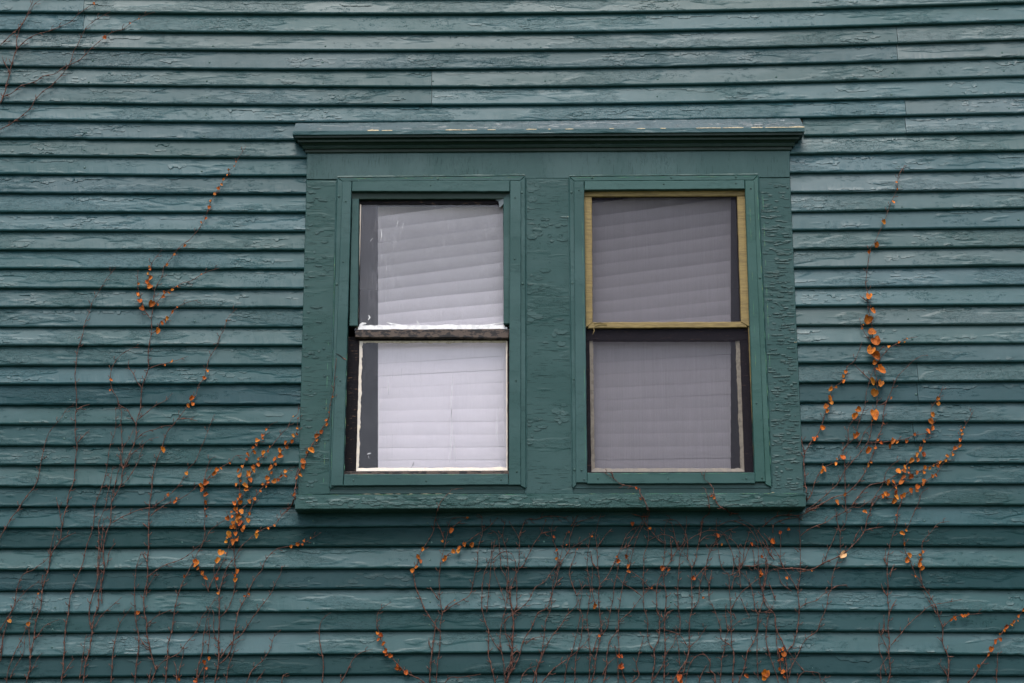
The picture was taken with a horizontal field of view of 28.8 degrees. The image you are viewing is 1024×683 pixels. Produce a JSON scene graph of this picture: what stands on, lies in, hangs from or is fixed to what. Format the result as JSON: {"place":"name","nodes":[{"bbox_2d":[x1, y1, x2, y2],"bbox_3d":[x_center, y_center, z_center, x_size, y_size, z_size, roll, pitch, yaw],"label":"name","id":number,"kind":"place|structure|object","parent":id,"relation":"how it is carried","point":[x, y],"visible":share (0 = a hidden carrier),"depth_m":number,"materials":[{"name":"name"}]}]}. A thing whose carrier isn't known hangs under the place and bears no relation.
{"place":"outdoors","nodes":[
{"label":"outdoors","id":0,"kind":"place"},
{"bbox_2d":[348,198,740,468],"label":"room walls","id":1,"kind":"structure","parent":0,"point":[368,435],"depth_m":14.37,"materials":[{"name":"paint"}]},
{"label":"ground","id":2,"kind":"structure","parent":0,"visible":0},
{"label":"foundation","id":3,"kind":"structure","parent":2,"relation":"on","visible":0},
{"bbox_2d":[0,0,1023,682],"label":"clapboard wall","id":4,"kind":"structure","parent":3,"relation":"on","point":[120,150],"depth_m":10.78,"materials":[{"name":"teal paint"}]},
{"bbox_2d":[0,541,54,682],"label":"climbing vine","id":5,"kind":"object","parent":4,"relation":"attached to","point":[8,620],"visible":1,"depth_m":10.37,"materials":[{"name":"brown plant"}]},
{"bbox_2d":[0,403,73,537],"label":"climbing vine","id":6,"kind":"object","parent":4,"relation":"attached to","point":[18,509],"visible":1,"depth_m":10.55,"materials":[{"name":"brown plant"}]},
{"bbox_2d":[24,268,114,682],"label":"climbing vine","id":7,"kind":"object","parent":4,"relation":"attached to","point":[28,623],"visible":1,"depth_m":10.49,"materials":[{"name":"brown plant"}]},
{"bbox_2d":[0,0,153,129],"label":"climbing vine","id":8,"kind":"object","parent":4,"relation":"attached to","point":[104,37],"visible":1,"depth_m":11.21,"materials":[{"name":"brown plant"}]},
{"bbox_2d":[61,404,119,682],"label":"climbing vine","id":9,"kind":"object","parent":4,"relation":"attached to","point":[64,652],"visible":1,"depth_m":10.43,"materials":[{"name":"brown plant"}]},
{"bbox_2d":[87,467,115,629],"bbox_3d":[-2.161,1.081,10.474,0.119,0.868,0.011,0,-15,0],"label":"climbing vine","id":10,"kind":"object","parent":4,"relation":"attached to","point":[98,574],"visible":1,"depth_m":10.46,"materials":[{"name":"brown plant"}]},
{"bbox_2d":[109,607,131,682],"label":"climbing vine","id":11,"kind":"object","parent":4,"relation":"attached to","point":[111,679],"visible":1,"depth_m":10.33,"materials":[{"name":"brown plant"}]},
{"bbox_2d":[131,552,145,682],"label":"climbing vine","id":12,"kind":"object","parent":4,"relation":"attached to","point":[137,613],"visible":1,"depth_m":10.37,"materials":[{"name":"brown plant"}]},
{"bbox_2d":[79,146,245,682],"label":"climbing vine","id":13,"kind":"object","parent":4,"relation":"attached to","point":[151,303],"visible":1,"depth_m":10.67,"materials":[{"name":"brown plant"}]},
{"bbox_2d":[139,306,234,682],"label":"climbing vine","id":14,"kind":"object","parent":4,"relation":"attached to","point":[192,397],"visible":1,"depth_m":10.47,"materials":[{"name":"brown plant"}]},
{"bbox_2d":[173,606,210,682],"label":"climbing vine","id":15,"kind":"object","parent":4,"relation":"attached to","point":[196,678],"visible":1,"depth_m":10.31,"materials":[{"name":"brown plant"}]},
{"bbox_2d":[156,455,242,682],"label":"climbing vine","id":16,"kind":"object","parent":4,"relation":"attached to","point":[195,560],"visible":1,"depth_m":10.48,"materials":[{"name":"brown plant"}]},
{"bbox_2d":[220,565,284,682],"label":"climbing vine","id":17,"kind":"object","parent":4,"relation":"attached to","point":[243,632],"visible":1,"depth_m":10.35,"materials":[{"name":"brown plant"}]},
{"bbox_2d":[208,406,301,682],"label":"climbing vine","id":18,"kind":"object","parent":4,"relation":"attached to","point":[238,516],"visible":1,"depth_m":10.52,"materials":[{"name":"brown plant"}]},
{"bbox_2d":[246,630,280,682],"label":"climbing vine","id":19,"kind":"object","parent":4,"relation":"attached to","point":[261,661],"visible":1,"depth_m":10.31,"materials":[{"name":"brown plant"}]},
{"bbox_2d":[219,532,320,663],"bbox_3d":[-1.263,1.337,10.400,0.518,0.696,0.019,0,-15,0],"label":"climbing vine","id":20,"kind":"object","parent":4,"relation":"attached to","point":[290,546],"visible":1,"depth_m":10.42,"materials":[{"name":"brown plant"}]},
{"bbox_2d":[281,613,329,682],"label":"climbing vine","id":21,"kind":"object","parent":4,"relation":"attached to","point":[318,654],"visible":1,"depth_m":10.32,"materials":[{"name":"brown plant"}]},
{"bbox_2d":[340,647,372,682],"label":"climbing vine","id":22,"kind":"object","parent":4,"relation":"attached to","point":[350,664],"visible":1,"depth_m":10.31,"materials":[{"name":"brown plant"}]},
{"bbox_2d":[376,602,424,682],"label":"climbing vine","id":23,"kind":"object","parent":4,"relation":"attached to","point":[380,635],"visible":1,"depth_m":10.32,"materials":[{"name":"brown plant"}]},
{"bbox_2d":[410,488,497,682],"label":"climbing vine","id":24,"kind":"object","parent":4,"relation":"attached to","point":[451,530],"visible":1,"depth_m":10.44,"materials":[{"name":"brown plant"}]},
{"bbox_2d":[480,530,511,682],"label":"climbing vine","id":25,"kind":"object","parent":4,"relation":"attached to","point":[488,632],"visible":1,"depth_m":10.39,"materials":[{"name":"brown plant"}]},
{"bbox_2d":[498,518,517,682],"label":"climbing vine","id":26,"kind":"object","parent":4,"relation":"attached to","point":[511,648],"visible":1,"depth_m":10.37,"materials":[{"name":"brown plant"}]},
{"bbox_2d":[504,513,567,681],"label":"climbing vine","id":27,"kind":"object","parent":4,"relation":"attached to","point":[511,669],"visible":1,"depth_m":10.44,"materials":[{"name":"brown plant"}]},
{"bbox_2d":[293,118,805,512],"bbox_3d":[0.205,-0.189,10.786,2.831,2.239,0.130,0,-15,0],"label":"window casing","id":28,"kind":"object","parent":4,"relation":"attached to","point":[547,158],"depth_m":10.89,"materials":[{"name":"teal paint"}]},
{"bbox_2d":[290,358,336,506],"bbox_3d":[-1.056,0.472,10.586,0.242,0.804,0.107,0,-15,0],"label":"climbing vine","id":29,"kind":"object","parent":28,"relation":"attached to","point":[310,449],"visible":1,"depth_m":10.60,"materials":[{"name":"brown plant"}]},
{"bbox_2d":[329,174,526,489],"bbox_3d":[-0.446,-0.064,10.817,1.059,1.774,0.106,0,-15,0],"label":"window","id":30,"kind":"structure","parent":28,"relation":"attached to","point":[354,194],"depth_m":10.80,"materials":[{"name":"teal paint"}]},
{"bbox_2d":[378,206,505,467],"bbox_3d":[-0.357,-0.014,10.884,0.773,1.753,0.050,0,-15,0],"label":"window blind","id":31,"kind":"object","parent":30,"relation":"attached to","point":[443,265],"depth_m":10.87,"materials":[{"name":"white plastic"}]},
{"bbox_2d":[605,470,649,516],"bbox_3d":[0.604,0.791,10.497,0.246,0.258,0.114,0,-15,0],"label":"climbing vine","id":32,"kind":"object","parent":28,"relation":"attached to","point":[642,497],"visible":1,"depth_m":10.51,"materials":[{"name":"brown plant"}]},
{"bbox_2d":[568,173,772,488],"bbox_3d":[0.846,-0.067,10.817,1.074,1.773,0.106,0,-15,0],"label":"window","id":33,"kind":"structure","parent":28,"relation":"attached to","point":[747,334],"depth_m":10.80,"materials":[{"name":"teal paint"}]},
{"bbox_2d":[592,198,730,468],"bbox_3d":[0.791,-0.017,10.884,0.863,1.762,0.036,0,-15,0],"label":"window blind","id":34,"kind":"object","parent":33,"relation":"in","point":[662,405],"depth_m":10.88,"materials":[{"name":"white plastic"}]},
{"bbox_2d":[701,471,737,515],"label":"climbing vine","id":35,"kind":"object","parent":28,"relation":"attached to","point":[731,513],"visible":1,"depth_m":10.44,"materials":[{"name":"brown plant"}]},
{"bbox_2d":[505,521,594,682],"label":"climbing vine","id":36,"kind":"object","parent":4,"relation":"attached to","point":[556,558],"visible":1,"depth_m":10.40,"materials":[{"name":"brown plant"}]},
{"bbox_2d":[520,580,591,682],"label":"climbing vine","id":37,"kind":"object","parent":4,"relation":"attached to","point":[570,648],"visible":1,"depth_m":10.32,"materials":[{"name":"brown plant"}]},
{"bbox_2d":[533,515,596,682],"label":"climbing vine","id":38,"kind":"object","parent":4,"relation":"attached to","point":[539,662],"visible":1,"depth_m":10.40,"materials":[{"name":"brown plant"}]},
{"bbox_2d":[585,515,636,682],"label":"climbing vine","id":39,"kind":"object","parent":4,"relation":"attached to","point":[595,605],"visible":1,"depth_m":10.40,"materials":[{"name":"brown plant"}]},
{"bbox_2d":[602,511,655,682],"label":"climbing vine","id":40,"kind":"object","parent":4,"relation":"attached to","point":[620,666],"visible":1,"depth_m":10.38,"materials":[{"name":"brown plant"}]},
{"bbox_2d":[631,632,646,682],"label":"climbing vine","id":41,"kind":"object","parent":4,"relation":"attached to","point":[636,662],"visible":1,"depth_m":10.31,"materials":[{"name":"brown plant"}]},
{"bbox_2d":[640,513,679,682],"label":"climbing vine","id":42,"kind":"object","parent":4,"relation":"attached to","point":[662,568],"visible":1,"depth_m":10.42,"materials":[{"name":"brown plant"}]},
{"bbox_2d":[653,516,689,682],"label":"climbing vine","id":43,"kind":"object","parent":4,"relation":"attached to","point":[665,639],"visible":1,"depth_m":10.37,"materials":[{"name":"brown plant"}]},
{"bbox_2d":[663,512,719,682],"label":"climbing vine","id":44,"kind":"object","parent":4,"relation":"attached to","point":[680,676],"visible":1,"depth_m":10.42,"materials":[{"name":"brown plant"}]},
{"bbox_2d":[683,654,715,682],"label":"climbing vine","id":45,"kind":"object","parent":4,"relation":"attached to","point":[703,670],"visible":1,"depth_m":10.30,"materials":[{"name":"brown plant"}]},
{"bbox_2d":[701,516,782,682],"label":"climbing vine","id":46,"kind":"object","parent":4,"relation":"attached to","point":[740,567],"visible":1,"depth_m":10.42,"materials":[{"name":"brown plant"}]},
{"bbox_2d":[738,528,779,682],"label":"climbing vine","id":47,"kind":"object","parent":4,"relation":"attached to","point":[765,674],"visible":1,"depth_m":10.37,"materials":[{"name":"brown plant"}]},
{"bbox_2d":[758,527,829,682],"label":"climbing vine","id":48,"kind":"object","parent":4,"relation":"attached to","point":[772,540],"visible":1,"depth_m":10.38,"materials":[{"name":"brown plant"}]},
{"bbox_2d":[801,343,861,501],"bbox_3d":[1.716,0.412,10.605,0.358,0.879,0.102,0,-15,0],"label":"climbing vine","id":49,"kind":"object","parent":4,"relation":"attached to","point":[826,406],"visible":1,"depth_m":10.62,"materials":[{"name":"brown plant"}]},
{"bbox_2d":[783,456,900,571],"bbox_3d":[1.746,0.905,10.507,0.650,0.621,0.033,0,-15,0],"label":"climbing vine","id":50,"kind":"object","parent":4,"relation":"attached to","point":[843,554],"visible":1,"depth_m":10.46,"materials":[{"name":"brown plant"}]},
{"bbox_2d":[762,165,945,682],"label":"climbing vine","id":51,"kind":"object","parent":4,"relation":"attached to","point":[873,351],"visible":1,"depth_m":10.65,"materials":[{"name":"brown plant"}]},
{"bbox_2d":[789,355,927,676],"bbox_3d":[1.838,0.903,10.512,0.819,1.725,0.024,0,-15,0],"label":"climbing vine","id":52,"kind":"object","parent":4,"relation":"attached to","point":[868,465],"visible":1,"depth_m":10.52,"materials":[{"name":"brown plant"}]},
{"bbox_2d":[895,488,927,522],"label":"climbing vine","id":53,"kind":"object","parent":4,"relation":"attached to","point":[896,515],"visible":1,"depth_m":10.52,"materials":[{"name":"brown plant"}]},
{"bbox_2d":[852,408,973,508],"bbox_3d":[2.135,0.622,10.588,0.683,0.548,0.029,0,-15,0],"label":"climbing vine","id":54,"kind":"object","parent":4,"relation":"attached to","point":[901,481],"visible":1,"depth_m":10.56,"materials":[{"name":"brown plant"}]},
{"bbox_2d":[877,521,961,682],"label":"climbing vine","id":55,"kind":"object","parent":4,"relation":"attached to","point":[883,629],"visible":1,"depth_m":10.37,"materials":[{"name":"brown plant"}]},
{"bbox_2d":[900,518,980,682],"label":"climbing vine","id":56,"kind":"object","parent":4,"relation":"attached to","point":[920,566],"visible":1,"depth_m":10.41,"materials":[{"name":"brown plant"}]},
{"bbox_2d":[967,608,1023,682],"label":"climbing vine","id":57,"kind":"object","parent":4,"relation":"attached to","point":[991,649],"visible":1,"depth_m":10.33,"materials":[{"name":"brown plant"}]},
{"bbox_2d":[993,651,1001,682],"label":"climbing vine","id":58,"kind":"object","parent":4,"relation":"attached to","point":[996,669],"visible":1,"depth_m":10.30,"materials":[{"name":"brown plant"}]}
]}

